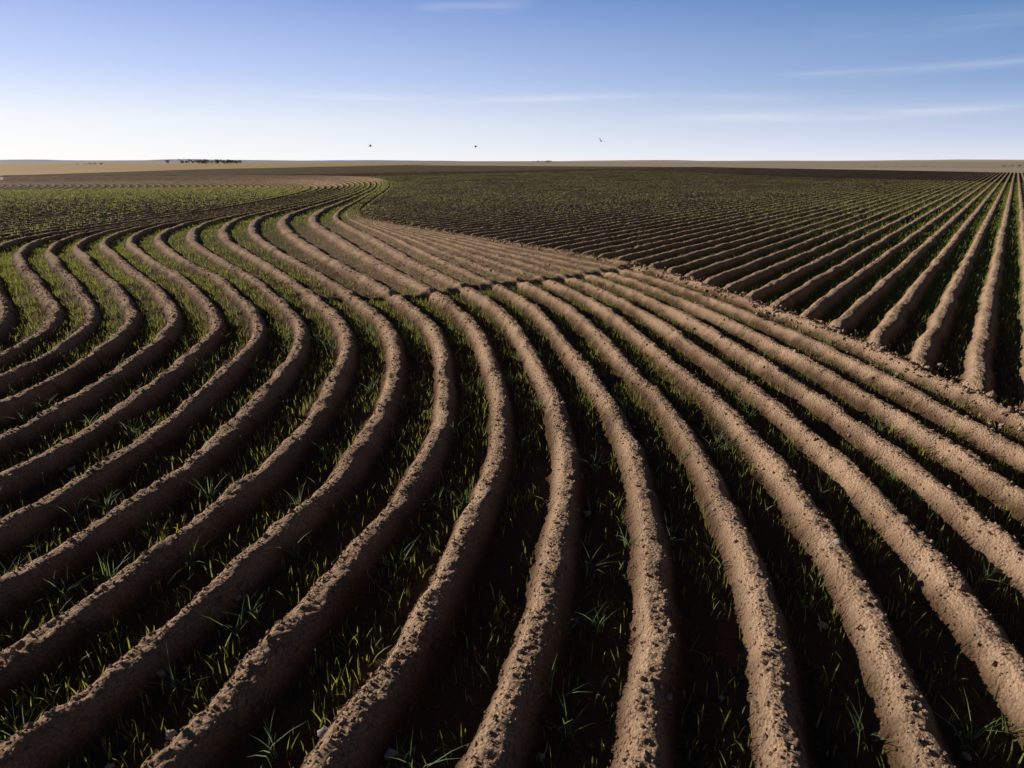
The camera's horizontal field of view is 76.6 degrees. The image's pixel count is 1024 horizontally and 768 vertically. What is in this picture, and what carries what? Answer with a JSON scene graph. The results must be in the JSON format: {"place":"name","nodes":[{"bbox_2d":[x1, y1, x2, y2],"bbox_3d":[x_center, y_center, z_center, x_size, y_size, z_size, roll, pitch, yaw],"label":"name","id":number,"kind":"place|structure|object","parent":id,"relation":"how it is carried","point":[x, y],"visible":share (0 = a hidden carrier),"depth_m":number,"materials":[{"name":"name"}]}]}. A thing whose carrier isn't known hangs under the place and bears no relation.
{"place":"outdoors","nodes":[
{"label":"outdoors","id":0,"kind":"place"},
{"bbox_2d":[0,159,414,160],"bbox_3d":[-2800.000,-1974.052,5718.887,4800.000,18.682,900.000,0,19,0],"label":"distant hills","id":1,"kind":"structure","parent":0,"point":[196,160],"depth_m":5473.17,"materials":[{"name":"grey"}]},
{"bbox_2d":[0,164,419,175],"bbox_3d":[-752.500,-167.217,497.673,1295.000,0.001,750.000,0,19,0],"label":"stubble field","id":2,"kind":"structure","parent":0,"point":[20,169],"depth_m":403.10,"materials":[{"name":"beige plant"}]},
{"bbox_2d":[0,175,1023,767],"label":"contour ploughed ridges","id":3,"kind":"object","parent":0,"point":[292,235],"visible":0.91,"depth_m":7.04,"materials":[{"name":"soil"}]},
{"bbox_2d":[0,253,1014,767],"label":"grass tufts","id":4,"kind":"object","parent":3,"relation":"on","point":[252,611],"visible":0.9,"depth_m":6.21,"materials":[{"name":"green plant"}]},
{"bbox_2d":[0,247,1023,767],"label":"soil clods","id":5,"kind":"object","parent":3,"relation":"on","point":[518,689],"visible":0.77,"depth_m":6.23,"materials":[{"name":"brown soil"}]},
{"bbox_2d":[0,181,1023,767],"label":"wheat seedlings","id":6,"kind":"object","parent":3,"relation":"on","point":[6,259],"visible":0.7,"depth_m":10.33,"materials":[{"name":"green plant"}]},
{"bbox_2d":[68,300,1003,767],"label":"field stones","id":7,"kind":"object","parent":3,"relation":"on","point":[388,756],"visible":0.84,"depth_m":4.84,"materials":[{"name":"stone"}]},
{"bbox_2d":[354,210,1023,436],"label":"soil clods","id":8,"kind":"object","parent":3,"relation":"on","point":[992,394],"visible":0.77,"depth_m":14.49,"materials":[{"name":"brown soil"}]},
{"bbox_2d":[0,161,1023,179],"bbox_3d":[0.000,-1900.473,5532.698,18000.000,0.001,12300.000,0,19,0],"label":"ground","id":9,"kind":"structure","parent":0,"point":[966,166],"depth_m":1073.13,"materials":[{"name":"soil"}]},
{"bbox_2d":[165,159,241,163],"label":"distant trees","id":10,"kind":"object","parent":9,"relation":"on","point":[216,161],"visible":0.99,"depth_m":896.18,"materials":[{"name":"green plant"}]},
{"bbox_2d":[0,0,1023,160],"label":"sky","id":11,"kind":"structure","parent":0,"point":[298,80],"materials":[{"name":"blue"}]},
{"bbox_2d":[37,165,1023,412],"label":"straight ploughed rows","id":12,"kind":"object","parent":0,"point":[985,335],"visible":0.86,"depth_m":33.51,"materials":[{"name":"soil"}]},
{"bbox_2d":[361,170,1023,411],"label":"wheat seedlings","id":13,"kind":"object","parent":12,"relation":"on","point":[1000,187],"visible":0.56,"depth_m":51.67,"materials":[{"name":"green plant"}]},
{"bbox_2d":[558,159,1023,161],"bbox_3d":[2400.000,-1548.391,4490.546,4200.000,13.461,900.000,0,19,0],"label":"distant hills","id":14,"kind":"structure","parent":0,"point":[961,160],"depth_m":4097.01,"materials":[{"name":"grey"}]}
]}

